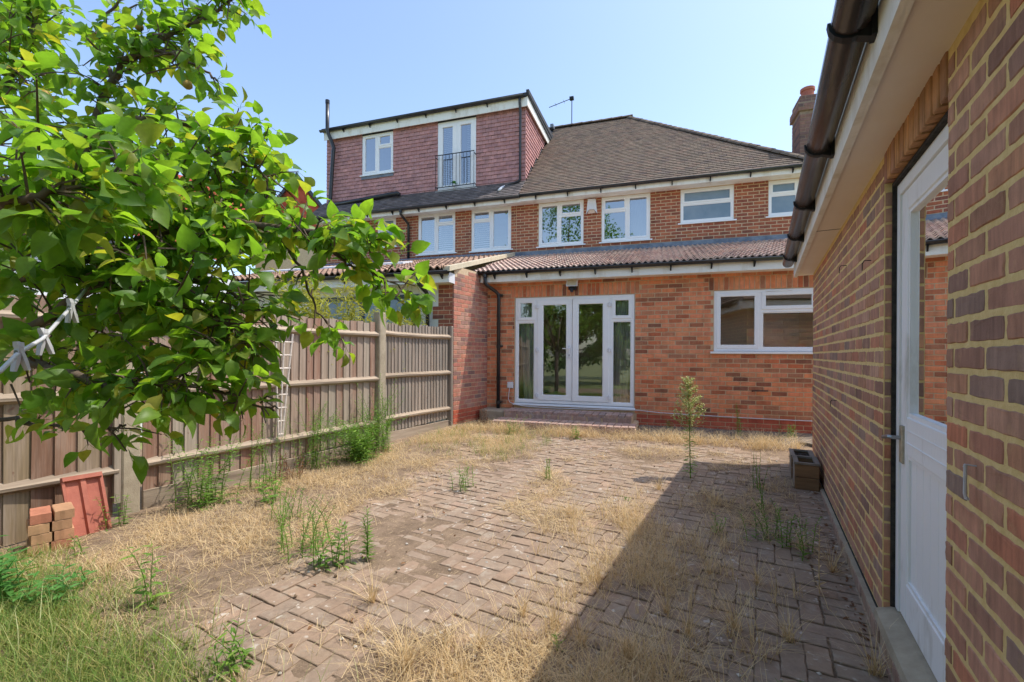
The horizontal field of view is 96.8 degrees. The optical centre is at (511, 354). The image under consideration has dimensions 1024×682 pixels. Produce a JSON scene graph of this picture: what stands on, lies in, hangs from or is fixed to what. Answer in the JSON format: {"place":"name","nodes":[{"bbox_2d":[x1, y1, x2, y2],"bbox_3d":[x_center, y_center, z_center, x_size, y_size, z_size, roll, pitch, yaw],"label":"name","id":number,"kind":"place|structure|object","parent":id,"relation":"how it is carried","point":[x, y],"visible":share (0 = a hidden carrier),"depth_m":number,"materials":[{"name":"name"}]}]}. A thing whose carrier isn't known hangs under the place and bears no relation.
{"place":"outdoors","nodes":[
{"label":"outdoors","id":0,"kind":"place"},
{"bbox_2d":[0,0,834,281],"label":"sky","id":1,"kind":"structure","parent":0,"point":[738,70],"materials":[{"name":"blue"}]},
{"bbox_2d":[0,414,849,681],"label":"ground","id":2,"kind":"structure","parent":0,"point":[390,527],"depth_m":3.24,"materials":[{"name":"soil"}]},
{"bbox_2d":[0,535,44,603],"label":"nettle bush","id":3,"kind":"object","parent":2,"relation":"on","point":[7,586],"visible":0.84,"depth_m":2.54,"materials":[{"name":"green plant"}]},
{"bbox_2d":[27,538,48,556],"bbox_3d":[-3.299,1.330,3.164,0.217,0.066,0.104,0,0,42],"label":"loose brick","id":4,"kind":"object","parent":2,"relation":"on","point":[35,547],"visible":0.52,"depth_m":3.09,"materials":[{"name":"brown brick"}]},
{"bbox_2d":[29,529,51,545],"bbox_3d":[-3.290,1.261,3.173,0.217,0.066,0.103,0,0,40],"label":"loose brick","id":5,"kind":"object","parent":4,"relation":"on","point":[40,538],"visible":0.57,"depth_m":3.10,"materials":[{"name":"brown brick"}]},
{"bbox_2d":[26,519,49,535],"bbox_3d":[-3.298,1.192,3.164,0.218,0.066,0.104,0,0,41],"label":"loose brick","id":6,"kind":"object","parent":5,"relation":"on","point":[37,529],"visible":0.68,"depth_m":3.10,"materials":[{"name":"brown brick"}]},
{"bbox_2d":[29,505,51,525],"bbox_3d":[-3.289,1.123,3.173,0.217,0.066,0.104,0,0,43],"label":"loose brick","id":7,"kind":"object","parent":6,"relation":"on","point":[40,515],"visible":1,"depth_m":3.12,"materials":[{"name":"brick"}]},
{"bbox_2d":[0,559,105,614],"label":"nettle bush","id":8,"kind":"object","parent":2,"relation":"on","point":[63,585],"visible":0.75,"depth_m":2.51,"materials":[{"name":"green plant"}]},
{"bbox_2d":[50,536,71,550],"bbox_3d":[-3.225,1.330,3.249,0.218,0.066,0.104,0,0,43],"label":"loose brick","id":9,"kind":"object","parent":2,"relation":"on","point":[57,542],"visible":0.38,"depth_m":3.18,"materials":[{"name":"brick"}]},
{"bbox_2d":[52,524,73,540],"bbox_3d":[-3.216,1.261,3.258,0.217,0.066,0.103,0,0,41],"label":"loose brick","id":10,"kind":"object","parent":9,"relation":"on","point":[63,534],"visible":0.59,"depth_m":3.19,"materials":[{"name":"brown brick"}]},
{"bbox_2d":[49,517,71,530],"bbox_3d":[-3.224,1.192,3.249,0.217,0.066,0.104,0,0,40],"label":"loose brick","id":11,"kind":"object","parent":10,"relation":"on","point":[60,524],"visible":0.49,"depth_m":3.18,"materials":[{"name":"brown brick"}]},
{"bbox_2d":[52,502,74,520],"bbox_3d":[-3.215,1.123,3.258,0.217,0.066,0.104,0,0,41],"label":"loose brick","id":12,"kind":"object","parent":11,"relation":"on","point":[62,511],"visible":0.99,"depth_m":3.21,"materials":[{"name":"brown brick"}]},
{"bbox_2d":[67,535,87,557],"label":"fleabane","id":13,"kind":"object","parent":2,"relation":"on","point":[81,550],"visible":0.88,"depth_m":3.06,"materials":[{"name":"green plant"}]},
{"bbox_2d":[60,471,111,537],"bbox_3d":[-3.243,1.141,3.467,0.159,0.443,0.266,0,0,33],"label":"clay roof tile","id":14,"kind":"object","parent":2,"relation":"on","point":[80,492],"visible":0.9,"depth_m":3.46,"materials":[{"name":"ceramic"}]},
{"bbox_2d":[95,495,131,530],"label":"fleabane","id":15,"kind":"object","parent":2,"relation":"on","point":[124,519],"visible":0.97,"depth_m":3.57,"materials":[{"name":"green plant"}]},
{"bbox_2d":[0,532,281,681],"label":"green grass","id":16,"kind":"structure","parent":2,"relation":"on","point":[76,637],"depth_m":2.15,"materials":[{"name":"green plant"}]},
{"bbox_2d":[119,544,173,609],"bbox_3d":[-1.986,1.203,2.472,0.250,0.380,0.178,0,0,-31],"label":"fleabane","id":17,"kind":"object","parent":2,"relation":"on","point":[144,592],"visible":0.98,"depth_m":2.47,"materials":[{"name":"green plant"}]},
{"bbox_2d":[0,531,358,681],"bbox_3d":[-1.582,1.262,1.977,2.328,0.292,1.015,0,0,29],"label":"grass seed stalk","id":18,"kind":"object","parent":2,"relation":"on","point":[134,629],"depth_m":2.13,"materials":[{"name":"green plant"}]},
{"bbox_2d":[164,431,258,510],"bbox_3d":[-2.748,1.030,4.131,0.739,0.656,0.818,0,0,-41],"label":"fleabane","id":19,"kind":"object","parent":2,"relation":"on","point":[210,492],"visible":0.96,"depth_m":4.04,"materials":[{"name":"green plant"}]},
{"bbox_2d":[0,0,436,484],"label":"pear tree","id":20,"kind":"object","parent":2,"relation":"on","point":[74,202],"visible":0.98,"depth_m":1.34,"materials":[{"name":"green plant"}]},
{"bbox_2d":[0,284,89,373],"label":"clothes line","id":21,"kind":"object","parent":20,"relation":"attached to","point":[8,362],"visible":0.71,"depth_m":1.02,"materials":[{"name":"grey plastic"}]},
{"bbox_2d":[10,341,30,371],"bbox_3d":[-1.007,0.005,0.933,0.013,0.061,0.029,0,0,10],"label":"clothes peg","id":22,"kind":"object","parent":21,"relation":"attached to","point":[21,358],"visible":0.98,"depth_m":0.93,"materials":[{"name":"grey plastic"}]},
{"bbox_2d":[36,328,54,354],"bbox_3d":[-1.060,-0.028,1.034,0.014,0.062,0.030,0,0,13],"label":"clothes peg","id":23,"kind":"object","parent":21,"relation":"attached to","point":[46,344],"visible":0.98,"depth_m":1.03,"materials":[{"name":"grey plastic"}]},
{"bbox_2d":[65,298,78,322],"bbox_3d":[-1.115,-0.109,1.153,0.012,0.062,0.025,0,0,0],"label":"clothes peg","id":24,"kind":"object","parent":21,"relation":"attached to","point":[72,313],"visible":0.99,"depth_m":1.15,"materials":[{"name":"grey plastic"}]},
{"bbox_2d":[0,295,452,546],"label":"wooden fence","id":25,"kind":"object","parent":2,"relation":"on","point":[33,470],"visible":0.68,"depth_m":4.93,"materials":[{"name":"wood"}]},
{"bbox_2d":[275,334,293,436],"bbox_3d":[-2.509,0.341,4.987,0.054,1.132,0.220,0,0,29],"label":"plant trellis","id":26,"kind":"object","parent":25,"relation":"attached to","point":[279,429],"visible":0.71,"depth_m":4.98,"materials":[{"name":"white wood"}]},
{"bbox_2d":[246,404,289,489],"bbox_3d":[-2.399,0.926,4.472,0.413,0.837,0.403,0,0,-27],"label":"fleabane","id":27,"kind":"object","parent":2,"relation":"on","point":[265,463],"visible":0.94,"depth_m":4.45,"materials":[{"name":"green plant"}]},
{"bbox_2d":[251,469,285,503],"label":"fleabane","id":28,"kind":"object","parent":2,"relation":"on","point":[269,497],"visible":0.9,"depth_m":4.07,"materials":[{"name":"green plant"}]},
{"bbox_2d":[268,478,304,525],"bbox_3d":[-1.854,1.198,3.699,0.371,0.323,0.256,0,0,29],"label":"fleabane","id":29,"kind":"object","parent":2,"relation":"on","point":[288,504],"visible":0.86,"depth_m":3.70,"materials":[{"name":"green plant"}]},
{"bbox_2d":[263,448,314,480],"bbox_3d":[-2.374,1.136,4.786,0.591,0.399,0.446,0,0,-22],"label":"dead weed","id":30,"kind":"object","parent":2,"relation":"on","point":[284,463],"visible":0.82,"depth_m":4.78,"materials":[{"name":"beige plant"}]},
{"bbox_2d":[258,489,336,569],"bbox_3d":[-1.513,1.161,3.064,0.570,0.419,0.554,0,0,-8],"label":"fleabane","id":31,"kind":"object","parent":2,"relation":"on","point":[281,527],"visible":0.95,"depth_m":3.12,"materials":[{"name":"green plant"}]},
{"bbox_2d":[261,265,365,451],"bbox_3d":[-2.708,0.032,6.101,1.304,2.648,1.503,0,0,7],"label":"bamboo","id":32,"kind":"object","parent":2,"relation":"on","point":[319,309],"visible":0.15,"depth_m":6.18,"materials":[{"name":"green plant"}]},
{"bbox_2d":[285,398,343,475],"bbox_3d":[-2.249,0.911,5.211,0.645,0.827,0.719,0,0,-27],"label":"tall weed clump","id":33,"kind":"object","parent":2,"relation":"on","point":[312,461],"visible":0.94,"depth_m":5.19,"materials":[{"name":"green plant"}]},
{"bbox_2d":[296,407,407,465],"bbox_3d":[-1.831,1.005,5.477,1.403,0.616,1.364,0,0,29],"label":"tall weed clump","id":34,"kind":"object","parent":2,"relation":"on","point":[358,449],"visible":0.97,"depth_m":5.42,"materials":[{"name":"green plant"}]},
{"bbox_2d":[358,508,375,560],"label":"fleabane","id":35,"kind":"object","parent":2,"relation":"on","point":[366,553],"visible":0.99,"depth_m":3.01,"materials":[{"name":"green plant"}]},
{"bbox_2d":[322,300,413,368],"bbox_3d":[-2.150,0.260,6.833,1.103,2.196,1.893,0,0,29],"label":"bamboo","id":36,"kind":"object","parent":2,"relation":"on","point":[372,318],"visible":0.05,"depth_m":7.02,"materials":[{"name":"green plant"}]},
{"bbox_2d":[354,383,404,452],"bbox_3d":[-1.809,0.831,5.987,0.638,0.938,0.664,0,0,-32],"label":"tall weed clump","id":37,"kind":"object","parent":2,"relation":"on","point":[386,437],"visible":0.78,"depth_m":5.93,"materials":[{"name":"green plant"}]},
{"bbox_2d":[373,375,396,446],"bbox_3d":[-1.844,0.775,6.311,0.410,1.038,0.378,0,0,11],"label":"bindweed","id":38,"kind":"object","parent":2,"relation":"on","point":[380,415],"visible":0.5,"depth_m":6.21,"materials":[{"name":"green plant"}]},
{"bbox_2d":[233,89,555,423],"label":"dormer house","id":39,"kind":"structure","parent":2,"relation":"on","point":[393,167],"depth_m":12.08,"materials":[{"name":"brick"}]},
{"bbox_2d":[360,131,394,176],"bbox_3d":[-3.871,-5.753,13.117,1.140,1.197,0.120,0,0,18],"label":"window","id":40,"kind":"structure","parent":39,"relation":"in","point":[378,145],"depth_m":13.11,"materials":[{"name":"white plastic"}]},
{"bbox_2d":[378,218,396,247],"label":"window","id":41,"kind":"structure","parent":39,"relation":"in","point":[393,220],"depth_m":12.73,"materials":[{"name":"white plastic"}]},
{"bbox_2d":[425,218,441,250],"bbox_3d":[-2.192,-3.247,12.664,0.510,1.050,0.042,0,0,18],"label":"window blind","id":42,"kind":"object","parent":39,"relation":"attached to","point":[430,230],"depth_m":12.69,"materials":[{"name":"white plastic"}]},
{"bbox_2d":[416,212,456,255],"bbox_3d":[-2.028,-3.230,12.267,1.215,1.122,0.120,0,0,18],"label":"window","id":43,"kind":"structure","parent":39,"relation":"in","point":[437,223],"depth_m":12.26,"materials":[{"name":"white plastic"}]},
{"bbox_2d":[439,216,452,250],"bbox_3d":[-1.723,-3.245,12.280,0.500,1.050,0.042,0,0,18],"label":"window blind","id":44,"kind":"object","parent":39,"relation":"attached to","point":[446,236],"depth_m":12.29,"materials":[{"name":"white plastic"}]},
{"bbox_2d":[443,127,452,185],"bbox_3d":[-1.732,-5.370,12.539,0.420,1.760,0.042,0,0,18],"label":"window blind","id":45,"kind":"object","parent":39,"relation":"attached to","point":[447,156],"depth_m":12.54,"materials":[{"name":"white plastic"}]},
{"bbox_2d":[438,117,475,191],"bbox_3d":[-1.499,-5.375,12.336,1.240,1.927,0.120,0,0,18],"label":"balcony door","id":46,"kind":"structure","parent":39,"relation":"in","point":[456,124],"depth_m":12.33,"materials":[{"name":"white plastic"}]},
{"bbox_2d":[467,124,470,182],"bbox_3d":[-1.100,-5.366,12.332,0.230,1.760,0.042,0,0,18],"label":"window blind","id":47,"kind":"object","parent":39,"relation":"attached to","point":[469,149],"depth_m":12.35,"materials":[{"name":"white plastic"}]},
{"bbox_2d":[474,212,489,248],"bbox_3d":[-0.758,-3.229,11.964,0.510,1.030,0.042,0,0,18],"label":"window blind","id":48,"kind":"object","parent":39,"relation":"attached to","point":[482,233],"depth_m":11.97,"materials":[{"name":"white plastic"}]},
{"bbox_2d":[469,207,512,252],"bbox_3d":[-0.537,-3.210,11.780,1.205,1.117,0.120,0,0,18],"label":"window","id":49,"kind":"structure","parent":39,"relation":"in","point":[491,211],"depth_m":11.77,"materials":[{"name":"white plastic"}]},
{"bbox_2d":[397,299,427,426],"bbox_3d":[-1.657,0.187,7.602,0.679,2.348,0.723,0,0,29],"label":"bamboo","id":50,"kind":"object","parent":2,"relation":"on","point":[414,324],"visible":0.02,"depth_m":7.58,"materials":[{"name":"green plant"}]},
{"bbox_2d":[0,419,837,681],"bbox_3d":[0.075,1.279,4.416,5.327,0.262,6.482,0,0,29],"label":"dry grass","id":51,"kind":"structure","parent":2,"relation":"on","point":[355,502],"depth_m":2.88,"materials":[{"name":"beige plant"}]},
{"bbox_2d":[59,431,836,681],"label":"soil crumbs","id":52,"kind":"object","parent":2,"relation":"on","point":[701,645],"visible":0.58,"depth_m":3.15,"materials":[{"name":"brown soil"}]},
{"bbox_2d":[405,420,563,459],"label":"yellowing grass","id":53,"kind":"structure","parent":2,"relation":"on","point":[487,439],"depth_m":6.40,"materials":[{"name":"beige plant"}]},
{"bbox_2d":[478,403,490,425],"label":"wall weed","id":54,"kind":"object","parent":2,"relation":"on","point":[482,413],"depth_m":7.91,"materials":[{"name":"green plant"}]},
{"bbox_2d":[479,407,508,420],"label":"concrete block","id":55,"kind":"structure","parent":2,"relation":"on","point":[494,412],"depth_m":8.38,"materials":[{"name":"grey concrete"}]},
{"bbox_2d":[506,416,528,432],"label":"wall weed","id":56,"kind":"object","parent":2,"relation":"on","point":[513,425],"depth_m":7.09,"materials":[{"name":"green plant"}]},
{"bbox_2d":[544,458,551,479],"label":"fleabane","id":57,"kind":"object","parent":2,"relation":"on","point":[548,466],"visible":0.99,"depth_m":4.71,"materials":[{"name":"green plant"}]},
{"bbox_2d":[492,407,638,434],"bbox_3d":[0.929,1.216,7.788,2.340,0.419,1.053,0,0,18],"label":"brick step","id":58,"kind":"object","parent":2,"relation":"on","point":[619,421],"visible":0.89,"depth_m":7.62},
{"bbox_2d":[317,469,892,681],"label":"tall dry grass","id":59,"kind":"structure","parent":2,"relation":"on","point":[736,625],"depth_m":2.23,"materials":[{"name":"beige plant"}]},
{"bbox_2d":[454,416,812,450],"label":"arching dry grass","id":60,"kind":"structure","parent":2,"relation":"on","point":[761,440],"depth_m":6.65,"materials":[{"name":"beige plant"}]},
{"bbox_2d":[735,403,742,435],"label":"wall weed","id":61,"kind":"object","parent":60,"relation":"on","point":[737,419],"depth_m":6.92,"materials":[{"name":"green plant"}]},
{"bbox_2d":[777,425,796,437],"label":"wall weed","id":62,"kind":"object","parent":60,"relation":"on","point":[788,431],"depth_m":6.83,"materials":[{"name":"green plant"}]},
{"bbox_2d":[473,85,815,432],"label":"brick house","id":63,"kind":"structure","parent":2,"relation":"on","point":[699,276],"depth_m":8.67,"materials":[{"name":"brick"}]},
{"bbox_2d":[507,382,512,387],"bbox_3d":[-0.034,0.587,8.661,0.110,0.115,0.045,0,0,18],"label":"cable box","id":64,"kind":"object","parent":63,"relation":"attached to","point":[509,384],"visible":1,"depth_m":8.64,"materials":[{"name":"white plastic"}]},
{"bbox_2d":[520,303,533,398],"bbox_3d":[0.349,-0.063,8.733,0.443,1.970,0.067,0,0,18],"label":"curtain","id":65,"kind":"object","parent":63,"relation":"hanging from","point":[527,336],"visible":0.57,"depth_m":8.74,"materials":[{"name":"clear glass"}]},
{"bbox_2d":[542,206,556,242],"bbox_3d":[0.945,-3.200,11.416,0.444,1.150,0.057,0,0,18],"label":"window pane","id":66,"kind":"structure","parent":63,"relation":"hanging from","point":[549,224],"depth_m":11.42,"materials":[{"name":"clear glass"}]},
{"bbox_2d":[536,200,585,247],"bbox_3d":[1.205,-3.195,11.211,1.230,1.107,0.120,0,0,18],"label":"window","id":67,"kind":"structure","parent":63,"relation":"in","point":[559,205],"depth_m":11.21,"materials":[{"name":"white plastic"}]},
{"bbox_2d":[549,96,573,126],"bbox_3d":[1.593,-7.791,14.629,0.812,0.980,0.198,0,0,-4],"label":"television aerial","id":68,"kind":"object","parent":63,"relation":"on","point":[571,98],"visible":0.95,"depth_m":14.62,"materials":[{"name":"black paint"}]},
{"bbox_2d":[566,279,577,291],"bbox_3d":[1.090,-1.238,8.239,0.200,0.241,0.153,0,0,18],"label":"security light","id":69,"kind":"object","parent":63,"relation":"attached to","point":[571,285],"visible":0.98,"depth_m":8.20,"materials":[{"name":"white plastic"}]},
{"bbox_2d":[513,294,634,409],"bbox_3d":[1.106,-0.047,8.340,2.240,2.030,0.159,0,0,18],"label":"french door","id":70,"kind":"structure","parent":63,"relation":"in","point":[571,399],"depth_m":8.31,"materials":[{"name":"white plastic"}]},
{"bbox_2d":[586,199,596,214],"bbox_3d":[1.915,-3.534,10.915,0.260,0.350,0.103,0,0,18],"label":"alarm box","id":71,"kind":"object","parent":63,"relation":"attached to","point":[591,206],"visible":1,"depth_m":10.88,"materials":[{"name":"white plastic"}]},
{"bbox_2d":[613,300,630,401],"bbox_3d":[1.932,-0.054,8.215,0.488,1.970,0.067,0,0,18],"label":"curtain","id":72,"kind":"object","parent":63,"relation":"hanging from","point":[621,350],"visible":0.65,"depth_m":8.21,"materials":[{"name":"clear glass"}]},
{"bbox_2d":[599,193,651,243],"bbox_3d":[2.677,-3.189,10.730,1.220,1.102,0.120,0,0,18],"label":"window","id":73,"kind":"structure","parent":63,"relation":"in","point":[626,208],"depth_m":10.71,"materials":[{"name":"white plastic"}]},
{"bbox_2d":[508,388,807,420],"bbox_3d":[2.515,0.852,7.809,5.461,0.387,0.066,0,0,18],"label":"cable","id":74,"kind":"object","parent":63,"relation":"attached to","point":[655,412],"visible":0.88,"depth_m":7.85,"materials":[{"name":"white plastic"}]},
{"bbox_2d":[678,185,736,224],"bbox_3d":[4.356,-3.327,10.181,1.210,0.797,0.120,0,0,18],"label":"window","id":75,"kind":"structure","parent":63,"relation":"in","point":[709,204],"depth_m":10.18,"materials":[{"name":"white plastic"}]},
{"bbox_2d":[710,288,812,353],"bbox_3d":[4.095,-0.528,7.368,1.630,1.045,0.130,0,0,18],"label":"window","id":76,"kind":"structure","parent":63,"relation":"in","point":[760,307],"depth_m":7.39,"materials":[{"name":"white plastic"}]},
{"bbox_2d":[766,178,798,217],"bbox_3d":[5.794,-3.319,9.711,0.685,0.797,0.120,0,0,18],"label":"window","id":77,"kind":"structure","parent":63,"relation":"in","point":[782,193],"depth_m":9.72,"materials":[{"name":"white plastic"}]},
{"bbox_2d":[750,455,762,488],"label":"fleabane","id":78,"kind":"object","parent":2,"relation":"on","point":[756,468],"visible":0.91,"depth_m":4.37,"materials":[{"name":"green plant"}]},
{"bbox_2d":[752,464,768,511],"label":"fleabane","id":79,"kind":"object","parent":2,"relation":"on","point":[761,497],"visible":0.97,"depth_m":3.81,"materials":[{"name":"green plant"}]},
{"bbox_2d":[782,0,1023,681],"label":"garage","id":80,"kind":"structure","parent":2,"relation":"on","point":[911,184],"depth_m":1.68,"materials":[{"name":"brick"}]},
{"bbox_2d":[881,144,947,681],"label":"door","id":81,"kind":"structure","parent":80,"relation":"in","point":[922,437],"depth_m":1.83,"materials":[{"name":"white paint"}]},
{"bbox_2d":[963,464,976,500],"bbox_3d":[1.240,0.345,1.224,0.042,0.097,0.016,0,0,29],"label":"cabin hook","id":82,"kind":"object","parent":80,"relation":"attached to","point":[965,466],"visible":0.93,"depth_m":1.23,"materials":[{"name":"grey metal"}]},
{"bbox_2d":[27,429,889,681],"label":"patio","id":83,"kind":"structure","parent":0,"point":[816,634],"depth_m":2.67,"materials":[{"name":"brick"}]},
{"bbox_2d":[208,620,254,681],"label":"fleabane","id":84,"kind":"object","parent":83,"relation":"on","point":[234,666],"visible":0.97,"depth_m":2.00,"materials":[{"name":"green plant"}]},
{"bbox_2d":[304,519,357,571],"bbox_3d":[-1.152,1.229,2.930,0.288,0.292,0.298,0,0,29],"label":"fleabane","id":85,"kind":"object","parent":83,"relation":"on","point":[332,558],"visible":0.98,"depth_m":2.94,"materials":[{"name":"green plant"}]},
{"bbox_2d":[449,465,476,491],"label":"fleabane","id":86,"kind":"object","parent":83,"relation":"on","point":[464,481],"visible":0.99,"depth_m":4.41,"materials":[{"name":"green plant"}]},
{"bbox_2d":[180,443,879,673],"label":"dead leaves","id":87,"kind":"object","parent":83,"relation":"on","point":[845,617],"visible":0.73,"depth_m":2.61,"materials":[{"name":"brown plant"}]},
{"bbox_2d":[551,632,567,650],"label":"fleabane","id":88,"kind":"object","parent":83,"relation":"on","point":[556,641],"visible":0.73,"depth_m":2.12,"materials":[{"name":"green plant"}]},
{"bbox_2d":[571,425,581,439],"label":"wall weed","id":89,"kind":"object","parent":83,"relation":"on","point":[576,431],"depth_m":6.68,"materials":[{"name":"green plant"}]},
{"bbox_2d":[671,376,706,478],"bbox_3d":[1.854,0.762,4.744,0.323,1.076,0.336,0,0,-29],"label":"fleabane","id":90,"kind":"object","parent":83,"relation":"on","point":[688,392],"visible":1,"depth_m":4.72,"materials":[{"name":"green plant"}]},
{"bbox_2d":[709,512,727,532],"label":"fleabane","id":91,"kind":"object","parent":83,"relation":"on","point":[718,524],"visible":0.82,"depth_m":3.38,"materials":[{"name":"green plant"}]},
{"bbox_2d":[738,497,820,560],"bbox_3d":[1.875,1.200,3.177,0.362,0.280,0.484,0,0,-36],"label":"fleabane","id":92,"kind":"object","parent":83,"relation":"on","point":[786,537],"visible":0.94,"depth_m":3.17,"materials":[{"name":"green plant"}]},
{"bbox_2d":[789,448,814,477],"bbox_3d":[3.069,1.164,4.823,0.213,0.241,0.390,0,0,29],"label":"planter box","id":93,"kind":"object","parent":83,"relation":"on","point":[800,452],"visible":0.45,"depth_m":4.87,"materials":[{"name":"brown wood"}]},
{"bbox_2d":[792,455,819,491],"bbox_3d":[2.880,1.164,4.465,0.209,0.263,0.360,0,0,29],"label":"planter box","id":94,"kind":"object","parent":83,"relation":"on","point":[805,472],"visible":0.99,"depth_m":4.33,"materials":[{"name":"brown wood"}]},
{"bbox_2d":[812,525,826,593],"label":"fleabane","id":95,"kind":"object","parent":83,"relation":"on","point":[823,582],"visible":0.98,"depth_m":2.56,"materials":[{"name":"green plant"}]},
{"bbox_2d":[631,198,645,235],"bbox_3d":[3.012,-3.188,10.740,0.394,1.150,0.057,0,0,18],"label":"window pane","id":96,"kind":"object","parent":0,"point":[638,216],"visible":0.69,"depth_m":10.75,"materials":[{"name":"clear glass"}]},
{"bbox_2d":[763,313,798,346],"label":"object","id":97,"kind":"structure","parent":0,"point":[779,329],"depth_m":8.24,"materials":[{"name":"brown wood"}]},
{"label":"far ground","id":98,"kind":"structure","parent":0,"visible":0},
{"bbox_2d":[0,236,244,436],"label":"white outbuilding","id":99,"kind":"structure","parent":98,"relation":"on","point":[45,293],"depth_m":7.54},
{"bbox_2d":[134,172,324,279],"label":"red roof house","id":100,"kind":"structure","parent":98,"relation":"on","point":[303,257],"depth_m":22.08,"materials":[{"name":"ceramic"}]}
]}

